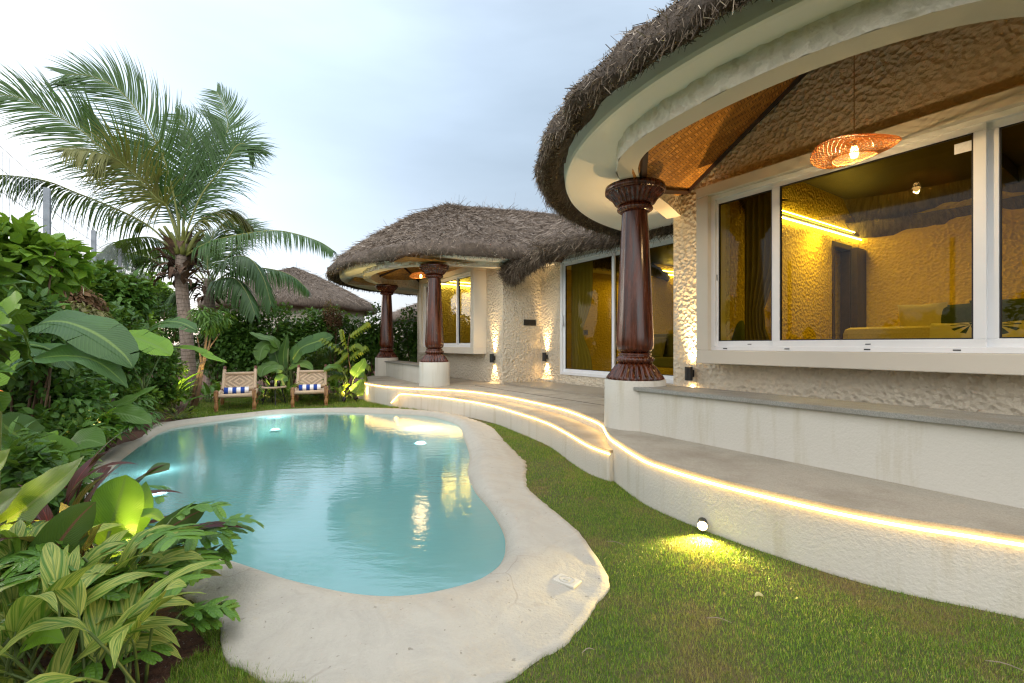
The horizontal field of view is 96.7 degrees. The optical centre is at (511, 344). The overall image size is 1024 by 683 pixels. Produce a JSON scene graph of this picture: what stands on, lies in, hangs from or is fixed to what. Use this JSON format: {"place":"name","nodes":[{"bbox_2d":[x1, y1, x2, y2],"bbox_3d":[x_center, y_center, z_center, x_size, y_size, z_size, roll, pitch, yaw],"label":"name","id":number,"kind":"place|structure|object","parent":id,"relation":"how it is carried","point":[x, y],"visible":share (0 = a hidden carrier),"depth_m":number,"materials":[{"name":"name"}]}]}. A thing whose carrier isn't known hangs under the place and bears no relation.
{"place":"outdoors","nodes":[
{"label":"outdoors","id":0,"kind":"place"},
{"bbox_2d":[0,390,1,491],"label":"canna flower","id":1,"kind":"object","parent":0,"point":[0,439],"visible":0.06,"depth_m":2.30,"materials":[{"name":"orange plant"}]},
{"bbox_2d":[0,0,678,344],"label":"sky","id":2,"kind":"structure","parent":0,"point":[376,112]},
{"bbox_2d":[19,345,1023,682],"bbox_3d":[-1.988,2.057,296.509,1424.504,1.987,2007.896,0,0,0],"label":"ground","id":3,"kind":"structure","parent":0,"point":[191,641],"depth_m":1.78,"materials":[{"name":"plant"}]},
{"bbox_2d":[0,253,43,411],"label":"hedge shrub","id":4,"kind":"object","parent":3,"relation":"on","point":[21,318],"visible":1,"depth_m":1.83,"materials":[{"name":"green plant"}]},
{"bbox_2d":[0,285,78,418],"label":"hedge shrub","id":5,"kind":"object","parent":3,"relation":"on","point":[51,302],"visible":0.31,"depth_m":3.73,"materials":[{"name":"green plant"}]},
{"bbox_2d":[0,449,95,674],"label":"canna plant","id":6,"kind":"object","parent":3,"relation":"on","point":[29,501],"visible":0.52,"depth_m":1.79,"materials":[{"name":"green plant"}]},
{"bbox_2d":[0,209,102,416],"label":"climbing shrub","id":7,"kind":"object","parent":3,"relation":"on","point":[59,265],"visible":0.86,"depth_m":3.95,"materials":[{"name":"green plant"}]},
{"bbox_2d":[1,416,102,515],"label":"shrub","id":8,"kind":"object","parent":3,"relation":"on","point":[25,463],"visible":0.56,"depth_m":2.62,"materials":[{"name":"green plant"}]},
{"bbox_2d":[1,412,105,483],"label":"canna plant","id":9,"kind":"object","parent":3,"relation":"on","point":[85,438],"visible":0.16,"depth_m":3.07,"materials":[{"name":"green plant"}]},
{"bbox_2d":[13,430,102,473],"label":"shrub","id":10,"kind":"object","parent":3,"relation":"on","point":[86,454],"visible":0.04,"depth_m":3.18,"materials":[{"name":"green plant"}]},
{"bbox_2d":[0,519,117,652],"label":"shell ginger","id":11,"kind":"object","parent":3,"relation":"on","point":[19,528],"visible":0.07,"depth_m":1.78,"materials":[{"name":"green plant"}]},
{"bbox_2d":[2,362,118,437],"bbox_3d":[-4.220,0.641,4.075,1.061,1.091,0.803,0,0,20],"label":"hedge shrub","id":12,"kind":"object","parent":3,"relation":"on","point":[86,391],"visible":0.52,"depth_m":4.03,"materials":[{"name":"green plant"}]},
{"bbox_2d":[0,520,123,649],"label":"shell ginger","id":13,"kind":"object","parent":3,"relation":"on","point":[6,547],"visible":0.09,"depth_m":1.73,"materials":[{"name":"green plant"}]},
{"bbox_2d":[18,398,111,458],"bbox_3d":[-3.703,0.819,3.743,0.728,0.735,0.738,0,0,30],"label":"shrub","id":14,"kind":"object","parent":3,"relation":"on","point":[71,426],"visible":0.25,"depth_m":3.75,"materials":[{"name":"green plant"}]},
{"bbox_2d":[16,334,117,408],"bbox_3d":[-4.629,0.391,4.596,0.979,1.585,1.048,0,0,0],"label":"hedge shrub","id":15,"kind":"object","parent":3,"relation":"on","point":[93,375],"visible":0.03,"depth_m":4.66,"materials":[{"name":"green plant"}]},
{"bbox_2d":[0,291,138,387],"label":"banana plant","id":16,"kind":"object","parent":3,"relation":"on","point":[100,346],"visible":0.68,"depth_m":3.00,"materials":[{"name":"green plant"}]},
{"bbox_2d":[0,146,147,283],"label":"wire fence","id":17,"kind":"object","parent":3,"relation":"on","point":[97,243],"visible":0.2,"depth_m":5.63,"materials":[{"name":"metal"}]},
{"bbox_2d":[0,462,167,547],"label":"cordyline","id":18,"kind":"object","parent":3,"relation":"on","point":[45,513],"visible":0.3,"depth_m":2.23,"materials":[{"name":"purple plant"}]},
{"bbox_2d":[59,285,110,314],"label":"withered shrub","id":19,"kind":"object","parent":3,"relation":"on","point":[86,297],"visible":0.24,"depth_m":5.35,"materials":[{"name":"brown plant"}]},
{"bbox_2d":[61,298,114,328],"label":"withered shrub","id":20,"kind":"object","parent":3,"relation":"on","point":[82,307],"visible":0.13,"depth_m":5.15,"materials":[{"name":"brown plant"}]},
{"bbox_2d":[0,562,186,682],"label":"shell ginger","id":21,"kind":"object","parent":3,"relation":"on","point":[117,641],"visible":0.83,"depth_m":1.41,"materials":[{"name":"green plant"}]},
{"bbox_2d":[0,544,188,682],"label":"shell ginger","id":22,"kind":"object","parent":3,"relation":"on","point":[19,613],"visible":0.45,"depth_m":1.47,"materials":[{"name":"green plant"}]},
{"bbox_2d":[8,520,183,565],"bbox_3d":[-1.814,0.947,2.025,0.757,0.372,0.679,0,0,0],"label":"philodendron","id":23,"kind":"object","parent":3,"relation":"on","point":[115,557],"visible":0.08,"depth_m":1.87,"materials":[{"name":"green plant"}]},
{"bbox_2d":[0,563,192,682],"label":"shell ginger","id":24,"kind":"object","parent":3,"relation":"on","point":[43,609],"visible":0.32,"depth_m":1.46,"materials":[{"name":"green plant"}]},
{"bbox_2d":[76,405,125,454],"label":"shrub","id":25,"kind":"object","parent":3,"relation":"on","point":[105,417],"visible":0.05,"depth_m":4.43,"materials":[{"name":"green plant"}]},
{"bbox_2d":[0,525,221,653],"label":"shell ginger","id":26,"kind":"object","parent":3,"relation":"on","point":[97,557],"visible":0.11,"depth_m":1.77,"materials":[{"name":"green plant"}]},
{"bbox_2d":[0,542,224,682],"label":"shell ginger","id":27,"kind":"object","parent":3,"relation":"on","point":[54,564],"visible":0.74,"depth_m":1.49,"materials":[{"name":"green plant"}]},
{"bbox_2d":[57,428,179,513],"bbox_3d":[-2.549,0.833,2.558,0.920,0.602,0.877,0,0,24],"label":"cordyline","id":28,"kind":"object","parent":3,"relation":"on","point":[81,473],"visible":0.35,"depth_m":2.63,"materials":[{"name":"purple plant"}]},
{"bbox_2d":[37,526,207,614],"bbox_3d":[-1.491,0.962,1.643,0.664,0.390,0.432,0,0,-33],"label":"shell ginger","id":29,"kind":"object","parent":3,"relation":"on","point":[167,557],"visible":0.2,"depth_m":1.75,"materials":[{"name":"green plant"}]},
{"bbox_2d":[0,502,244,562],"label":"cordyline","id":30,"kind":"object","parent":3,"relation":"on","point":[92,533],"visible":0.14,"depth_m":1.84,"materials":[{"name":"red plant"}]},
{"bbox_2d":[85,259,160,327],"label":"climbing shrub","id":31,"kind":"object","parent":3,"relation":"on","point":[112,284],"visible":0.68,"depth_m":6.54,"materials":[{"name":"green plant"}]},
{"bbox_2d":[92,373,156,423],"bbox_3d":[-4.100,0.618,4.738,1.168,0.792,0.483,0,0,17],"label":"elephant ear","id":32,"kind":"object","parent":3,"relation":"on","point":[127,411],"visible":0.36,"depth_m":4.61},
{"bbox_2d":[105,297,152,400],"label":"hedge shrub","id":33,"kind":"object","parent":3,"relation":"on","point":[132,377],"visible":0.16,"depth_m":5.94,"materials":[{"name":"green plant"}]},
{"bbox_2d":[97,404,161,454],"bbox_3d":[-4.091,0.878,4.641,1.010,0.509,0.990,0,0,0],"label":"lady palm","id":34,"kind":"object","parent":3,"relation":"on","point":[131,425],"visible":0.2,"depth_m":4.55,"materials":[{"name":"green plant"}]},
{"bbox_2d":[109,383,151,423],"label":"shrub","id":35,"kind":"object","parent":3,"relation":"on","point":[128,392],"visible":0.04,"depth_m":6.14,"materials":[{"name":"green plant"}]},
{"bbox_2d":[0,500,263,648],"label":"philodendron","id":36,"kind":"object","parent":3,"relation":"on","point":[206,537],"visible":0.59,"depth_m":1.73,"materials":[{"name":"green plant"}]},
{"bbox_2d":[102,398,162,441],"bbox_3d":[-4.539,0.873,5.103,0.967,0.518,0.945,0,0,-42],"label":"lady palm","id":37,"kind":"object","parent":3,"relation":"on","point":[144,407],"visible":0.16,"depth_m":5.26,"materials":[{"name":"green plant"}]},
{"bbox_2d":[117,379,164,412],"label":"shrub","id":38,"kind":"object","parent":3,"relation":"on","point":[153,391],"visible":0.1,"depth_m":6.82,"materials":[{"name":"green plant"}]},
{"bbox_2d":[124,311,163,388],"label":"hedge shrub","id":39,"kind":"object","parent":3,"relation":"on","point":[152,323],"visible":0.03,"depth_m":7.07,"materials":[{"name":"green plant"}]},
{"bbox_2d":[117,265,173,296],"bbox_3d":[-19.465,-1.586,24.156,3.112,5.564,3.420,0,0,0],"label":"tree","id":40,"kind":"object","parent":3,"relation":"on","point":[159,285],"visible":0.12,"depth_m":23.97,"materials":[{"name":"green plant"}]},
{"bbox_2d":[91,462,204,545],"bbox_3d":[-1.854,0.866,2.205,1.042,0.530,0.361,0,0,41],"label":"canna plant","id":41,"kind":"object","parent":3,"relation":"on","point":[127,501],"visible":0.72,"depth_m":2.08,"materials":[{"name":"green plant"}]},
{"bbox_2d":[130,390,166,419],"bbox_3d":[-5.261,0.880,6.261,0.953,0.504,0.776,0,0,0],"label":"lady palm","id":42,"kind":"object","parent":3,"relation":"on","point":[155,416],"visible":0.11,"depth_m":6.28,"materials":[{"name":"green plant"}]},
{"bbox_2d":[69,596,240,682],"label":"philodendron","id":43,"kind":"object","parent":3,"relation":"on","point":[212,612],"visible":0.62,"depth_m":1.68,"materials":[{"name":"green plant"}]},
{"bbox_2d":[132,376,180,412],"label":"shrub","id":44,"kind":"object","parent":3,"relation":"on","point":[164,401],"visible":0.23,"depth_m":7.41,"materials":[{"name":"green plant"}]},
{"bbox_2d":[147,288,176,374],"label":"hedge shrub","id":45,"kind":"object","parent":3,"relation":"on","point":[165,297],"visible":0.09,"depth_m":11.37,"materials":[{"name":"green plant"}]},
{"bbox_2d":[142,340,189,414],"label":"hedge shrub","id":46,"kind":"object","parent":3,"relation":"on","point":[168,363],"visible":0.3,"depth_m":7.42,"materials":[{"name":"green plant"}]},
{"bbox_2d":[0,41,337,403],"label":"coconut palm","id":47,"kind":"object","parent":3,"relation":"on","point":[182,248],"visible":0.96,"depth_m":8.59,"materials":[{"name":"green plant"}]},
{"bbox_2d":[146,298,196,344],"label":"hedge shrub","id":48,"kind":"object","parent":3,"relation":"on","point":[173,336],"visible":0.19,"depth_m":9.60,"materials":[{"name":"green plant"}]},
{"bbox_2d":[160,375,192,407],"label":"shrub","id":49,"kind":"object","parent":3,"relation":"on","point":[188,390],"visible":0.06,"depth_m":8.27,"materials":[{"name":"green plant"}]},
{"bbox_2d":[156,404,197,420],"bbox_3d":[-5.134,1.036,6.979,0.464,0.258,0.575,0,0,36],"label":"croton","id":50,"kind":"object","parent":3,"relation":"on","point":[186,412],"visible":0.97,"depth_m":6.99,"materials":[{"name":"plant"}]},
{"bbox_2d":[129,317,226,389],"bbox_3d":[-4.540,0.132,5.693,1.586,1.050,1.503,0,0,0],"label":"banana plant","id":51,"kind":"object","parent":3,"relation":"on","point":[151,340],"visible":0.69,"depth_m":6.12,"materials":[{"name":"green plant"}]},
{"bbox_2d":[146,341,210,376],"bbox_3d":[-6.850,0.367,9.276,1.492,0.880,0.954,0,0,0],"label":"areca palm","id":52,"kind":"object","parent":3,"relation":"on","point":[177,367],"visible":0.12,"depth_m":9.24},
{"bbox_2d":[164,372,213,413],"bbox_3d":[-5.684,0.811,7.682,1.357,0.705,0.997,0,0,15],"label":"dracaena","id":53,"kind":"object","parent":3,"relation":"on","point":[180,388],"visible":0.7,"depth_m":7.67,"materials":[{"name":"green plant"}]},
{"bbox_2d":[89,216,310,390],"bbox_3d":[-7.952,-1.134,11.556,5.936,4.770,2.585,0,0,4],"label":"coconut palm","id":54,"kind":"object","parent":3,"relation":"on","point":[249,269],"visible":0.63,"depth_m":11.10,"materials":[{"name":"green plant"}]},
{"bbox_2d":[188,382,221,404],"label":"garden lily","id":55,"kind":"object","parent":3,"relation":"on","point":[206,390],"visible":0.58,"depth_m":8.88,"materials":[{"name":"green plant"}]},
{"bbox_2d":[186,304,236,406],"bbox_3d":[-5.404,0.233,8.161,0.816,1.897,0.792,0,0,-23],"label":"slim tree","id":56,"kind":"object","parent":3,"relation":"on","point":[210,324],"visible":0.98,"depth_m":8.07,"materials":[{"name":"green plant"}]},
{"bbox_2d":[177,309,251,385],"bbox_3d":[-7.013,0.170,10.829,1.682,2.027,1.151,0,0,0],"label":"hedge shrub","id":57,"kind":"object","parent":3,"relation":"on","point":[215,371],"visible":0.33,"depth_m":10.61,"materials":[{"name":"green plant"}]},
{"bbox_2d":[214,365,258,412],"bbox_3d":[-5.001,0.778,8.309,0.632,0.745,1.155,0,0,-27],"label":"lounge chair","id":58,"kind":"object","parent":3,"relation":"on","point":[239,379],"visible":0.97,"depth_m":8.55,"materials":[{"name":"brown wood"}]},
{"bbox_2d":[224,387,248,393],"bbox_3d":[-4.930,0.819,8.146,0.382,0.119,0.125,0,0,-29],"label":"rolled towel","id":59,"kind":"object","parent":58,"relation":"on","point":[232,390],"visible":0.99,"depth_m":8.11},
{"bbox_2d":[211,295,270,381],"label":"hedge shrub","id":60,"kind":"object","parent":3,"relation":"on","point":[245,345],"visible":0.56,"depth_m":10.66,"materials":[{"name":"green plant"}]},
{"bbox_2d":[232,300,298,389],"bbox_3d":[-6.143,0.048,11.338,1.675,2.277,0.978,0,0,0],"label":"hedge shrub","id":61,"kind":"object","parent":3,"relation":"on","point":[278,333],"visible":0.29,"depth_m":11.28,"materials":[{"name":"green plant"}]},
{"bbox_2d":[256,379,280,402],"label":"garden lily","id":62,"kind":"object","parent":3,"relation":"on","point":[269,391],"visible":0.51,"depth_m":8.98,"materials":[{"name":"green plant"}]},
{"bbox_2d":[261,385,286,404],"bbox_3d":[-4.574,0.972,8.750,0.430,0.360,0.430,0,0,0],"label":"side table","id":63,"kind":"object","parent":3,"relation":"on","point":[273,388],"visible":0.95,"depth_m":8.64,"materials":[{"name":"wood"}]},
{"bbox_2d":[259,378,303,402],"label":"garden lily","id":64,"kind":"object","parent":3,"relation":"on","point":[287,391],"visible":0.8,"depth_m":8.92,"materials":[{"name":"green plant"}]},
{"bbox_2d":[191,267,377,373],"bbox_3d":[-9.818,-1.249,20.397,7.595,4.798,7.401,0,0,0],"label":"thatched hut","id":65,"kind":"object","parent":3,"relation":"on","point":[321,290],"visible":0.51,"depth_m":18.46,"materials":[{"name":"plant"}]},
{"bbox_2d":[264,360,312,389],"bbox_3d":[-4.630,0.641,9.453,0.955,0.640,0.450,0,0,-20],"label":"elephant ear","id":66,"kind":"object","parent":3,"relation":"on","point":[277,368],"visible":0.81,"depth_m":9.45},
{"bbox_2d":[260,302,319,384],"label":"hedge shrub","id":67,"kind":"object","parent":3,"relation":"on","point":[292,325],"visible":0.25,"depth_m":11.79,"materials":[{"name":"green plant"}]},
{"bbox_2d":[249,332,332,396],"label":"banana plant","id":68,"kind":"object","parent":3,"relation":"on","point":[277,352],"visible":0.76,"depth_m":9.66,"materials":[{"name":"green plant"}]},
{"bbox_2d":[271,344,346,381],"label":"shrub","id":69,"kind":"object","parent":3,"relation":"on","point":[319,359],"visible":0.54,"depth_m":10.20,"materials":[{"name":"plant"}]},
{"bbox_2d":[291,364,328,407],"bbox_3d":[-3.926,0.778,8.891,0.632,0.745,1.155,0,0,-21],"label":"lounge chair","id":70,"kind":"object","parent":3,"relation":"on","point":[312,376],"visible":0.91,"depth_m":9.14,"materials":[{"name":"wicker"}]},
{"bbox_2d":[299,384,320,390],"bbox_3d":[-3.864,0.819,8.702,0.382,0.119,0.125,0,0,-23],"label":"rolled towel","id":71,"kind":"object","parent":70,"relation":"on","point":[303,387],"visible":0.98,"depth_m":8.66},
{"bbox_2d":[291,307,339,369],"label":"hedge shrub","id":72,"kind":"object","parent":3,"relation":"on","point":[314,319],"visible":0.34,"depth_m":12.03,"materials":[{"name":"green plant"}]},
{"bbox_2d":[322,299,344,373],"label":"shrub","id":73,"kind":"object","parent":3,"relation":"on","point":[337,320],"visible":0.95,"depth_m":12.10,"materials":[{"name":"green plant"}]},
{"bbox_2d":[323,378,353,398],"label":"garden lily","id":74,"kind":"object","parent":3,"relation":"on","point":[335,383],"visible":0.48,"depth_m":9.62,"materials":[{"name":"green plant"}]},
{"bbox_2d":[328,382,352,402],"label":"garden lily","id":75,"kind":"object","parent":3,"relation":"on","point":[340,390],"visible":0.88,"depth_m":8.98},
{"bbox_2d":[319,322,370,398],"bbox_3d":[-3.421,0.336,9.450,1.025,1.628,0.492,0,0,0],"label":"sapling","id":76,"kind":"object","parent":3,"relation":"on","point":[359,347],"visible":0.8,"depth_m":9.45,"materials":[{"name":"plant"}]},
{"bbox_2d":[323,358,366,395],"bbox_3d":[-3.362,0.652,9.229,0.837,0.760,0.307,0,0,0],"label":"elephant ear","id":77,"kind":"object","parent":3,"relation":"on","point":[357,370],"visible":0.98,"depth_m":9.18},
{"bbox_2d":[324,304,369,384],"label":"hedge shrub","id":78,"kind":"object","parent":3,"relation":"on","point":[347,326],"visible":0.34,"depth_m":12.72,"materials":[{"name":"green plant"}]},
{"bbox_2d":[85,407,609,682],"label":"swimming pool","id":79,"kind":"structure","parent":3,"relation":"in","point":[517,611],"depth_m":1.89,"materials":[{"name":"paint"}]},
{"bbox_2d":[64,485,169,503],"bbox_3d":[-2.410,1.011,2.818,0.592,0.226,0.476,0,0,38],"label":"pool light","id":80,"kind":"object","parent":79,"relation":"on","point":[159,500],"visible":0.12,"depth_m":2.84,"materials":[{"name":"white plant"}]},
{"bbox_2d":[97,412,504,595],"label":"water","id":81,"kind":"structure","parent":79,"relation":"in","point":[376,504],"depth_m":3.49,"materials":[{"name":"liquid"}]},
{"bbox_2d":[553,573,580,588],"bbox_3d":[0.258,1.109,2.137,0.115,0.018,0.075,0,0,38],"label":"cover plate","id":82,"kind":"object","parent":79,"relation":"on","point":[567,581],"visible":1,"depth_m":2.12,"materials":[{"name":"beige plastic"}]},
{"bbox_2d":[345,314,380,378],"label":"hedge shrub","id":83,"kind":"object","parent":3,"relation":"on","point":[374,350],"visible":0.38,"depth_m":12.93,"materials":[{"name":"green plant"}]},
{"bbox_2d":[366,302,407,365],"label":"hedge shrub","id":84,"kind":"object","parent":3,"relation":"on","point":[398,350],"visible":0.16,"depth_m":13.40,"materials":[{"name":"green plant"}]},
{"bbox_2d":[380,303,416,360],"bbox_3d":[-4.616,-1.002,28.889,7.429,4.304,7.517,0,0,0],"label":"thatched hut","id":85,"kind":"object","parent":3,"relation":"on","point":[396,314],"visible":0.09,"depth_m":26.37,"materials":[{"name":"paint"}]},
{"bbox_2d":[394,303,416,361],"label":"hedge shrub","id":86,"kind":"object","parent":3,"relation":"on","point":[411,337],"visible":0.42,"depth_m":13.53,"materials":[{"name":"green plant"}]},
{"bbox_2d":[357,375,1023,618],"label":"terrace","id":87,"kind":"structure","parent":3,"relation":"on","point":[977,573],"depth_m":2.40,"materials":[{"name":"concrete"}]},
{"bbox_2d":[391,394,609,454],"bbox_3d":[-0.480,1.017,6.324,0.680,0.258,5.762,0,0,-33],"label":"led strip","id":88,"kind":"object","parent":87,"relation":"attached to","point":[519,414],"visible":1,"depth_m":5.71,"materials":[{"name":"plastic"}]},
{"bbox_2d":[323,0,1023,508],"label":"thatched villa","id":89,"kind":"object","parent":87,"relation":"on","point":[675,134],"visible":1,"depth_m":4.11,"materials":[{"name":"paint"}]},
{"bbox_2d":[423,272,469,346],"bbox_3d":[-1.472,-0.725,10.385,0.105,1.565,2.572,0,0,-34],"label":"window","id":90,"kind":"structure","parent":89,"relation":"in","point":[467,274],"depth_m":9.91,"materials":[{"name":"white metal"}]},
{"bbox_2d":[571,261,592,369],"bbox_3d":[1.327,-0.435,8.655,0.067,2.270,0.600,0,0,-34],"label":"curtain","id":91,"kind":"object","parent":89,"relation":"hanging from","point":[581,285],"visible":0.84,"depth_m":8.66,"materials":[{"name":"yellow fabric"}]},
{"bbox_2d":[560,235,672,383],"bbox_3d":[1.845,-0.522,7.480,0.141,2.188,3.170,0,0,-34],"label":"sliding door","id":92,"kind":"structure","parent":89,"relation":"in","point":[668,240],"depth_m":8.11,"materials":[{"name":"white glass"}]},
{"bbox_2d":[652,333,672,367],"bbox_3d":[2.825,0.260,8.526,0.750,0.940,1.100,0,0,-34],"label":"armchair","id":93,"kind":"object","parent":89,"relation":"on","point":[665,360],"visible":0.06,"depth_m":8.55,"materials":[{"name":"yellow fabric"}]},
{"bbox_2d":[649,337,666,356],"bbox_3d":[2.751,0.050,8.718,0.210,0.401,0.420,0,0,-34],"label":"cushion","id":94,"kind":"object","parent":93,"relation":"on","point":[659,347],"visible":0.59,"depth_m":8.58,"materials":[{"name":"green fabric"}]},
{"bbox_2d":[685,367,693,380],"bbox_3d":[1.971,0.321,5.053,0.115,0.150,0.084,0,0,-34],"label":"wall light","id":95,"kind":"object","parent":89,"relation":"attached to","point":[689,373],"visible":1,"depth_m":5.01,"materials":[{"name":"black metal"}]},
{"bbox_2d":[732,320,744,339],"bbox_3d":[2.542,-0.108,5.386,0.500,0.441,0.234,0,0,-12],"label":"cushion","id":96,"kind":"object","parent":89,"relation":"on","point":[739,332],"visible":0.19,"depth_m":5.32,"materials":[{"name":"green fabric"}]},
{"bbox_2d":[745,192,770,339],"bbox_3d":[2.633,-0.475,4.797,0.067,2.250,0.370,0,0,-34],"label":"curtain","id":97,"kind":"object","parent":89,"relation":"hanging from","point":[757,249],"visible":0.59,"depth_m":4.83,"materials":[{"name":"brown fabric"}]},
{"bbox_2d":[782,210,861,239],"bbox_3d":[4.277,-1.641,6.281,2.680,0.129,0.040,0,0,-34],"label":"room led strip","id":98,"kind":"object","parent":89,"relation":"attached to","point":[843,233],"visible":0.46,"depth_m":6.21,"materials":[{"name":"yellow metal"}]},
{"bbox_2d":[810,55,901,168],"bbox_3d":[2.332,-1.828,3.102,0.527,1.145,0.454,0,0,0],"label":"pendant lamp","id":99,"kind":"object","parent":89,"relation":"hanging from","point":[842,144],"visible":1,"depth_m":3.09,"materials":[{"name":"wicker"}]},
{"bbox_2d":[711,105,1023,353],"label":"window","id":100,"kind":"structure","parent":89,"relation":"in","point":[985,144],"depth_m":3.14,"materials":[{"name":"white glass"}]},
{"bbox_2d":[843,326,929,338],"bbox_3d":[4.889,0.273,4.016,1.010,0.915,3.070,0,0,-34],"label":"sofa","id":101,"kind":"object","parent":89,"relation":"on","point":[888,332],"visible":0.09,"depth_m":4.68,"materials":[{"name":"fabric"}]},
{"bbox_2d":[898,302,946,325],"bbox_3d":[4.301,-0.224,4.764,0.178,0.412,0.400,0,0,-34],"label":"cushion","id":102,"kind":"object","parent":101,"relation":"on","point":[920,315],"visible":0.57,"depth_m":4.72,"materials":[{"name":"beige fabric"}]},
{"bbox_2d":[941,303,971,323],"bbox_3d":[4.456,-0.206,4.585,0.195,0.412,0.500,0,0,-34],"label":"cushion","id":103,"kind":"object","parent":101,"relation":"on","point":[958,313],"visible":0.3,"depth_m":4.50,"materials":[{"name":"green fabric"}]},
{"bbox_2d":[930,320,1023,337],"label":"throw blanket","id":104,"kind":"object","parent":101,"relation":"on","point":[964,330],"visible":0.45,"depth_m":4.19,"materials":[{"name":"fabric"}]},
{"bbox_2d":[969,298,1023,321],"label":"cushion","id":105,"kind":"object","parent":101,"relation":"on","point":[1012,309],"visible":0.21,"depth_m":4.19,"materials":[{"name":"green fabric"}]},
{"bbox_2d":[365,383,1023,546],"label":"led strip","id":106,"kind":"object","parent":87,"relation":"attached to","point":[870,519],"visible":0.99,"depth_m":2.24,"materials":[{"name":"plastic"}]},
{"bbox_2d":[697,517,707,532],"bbox_3d":[1.097,1.077,2.622,0.054,0.146,0.072,0,0,23],"label":"garden spotlight","id":107,"kind":"object","parent":3,"relation":"on","point":[702,526],"visible":0.9,"depth_m":2.60,"materials":[{"name":"white metal"}]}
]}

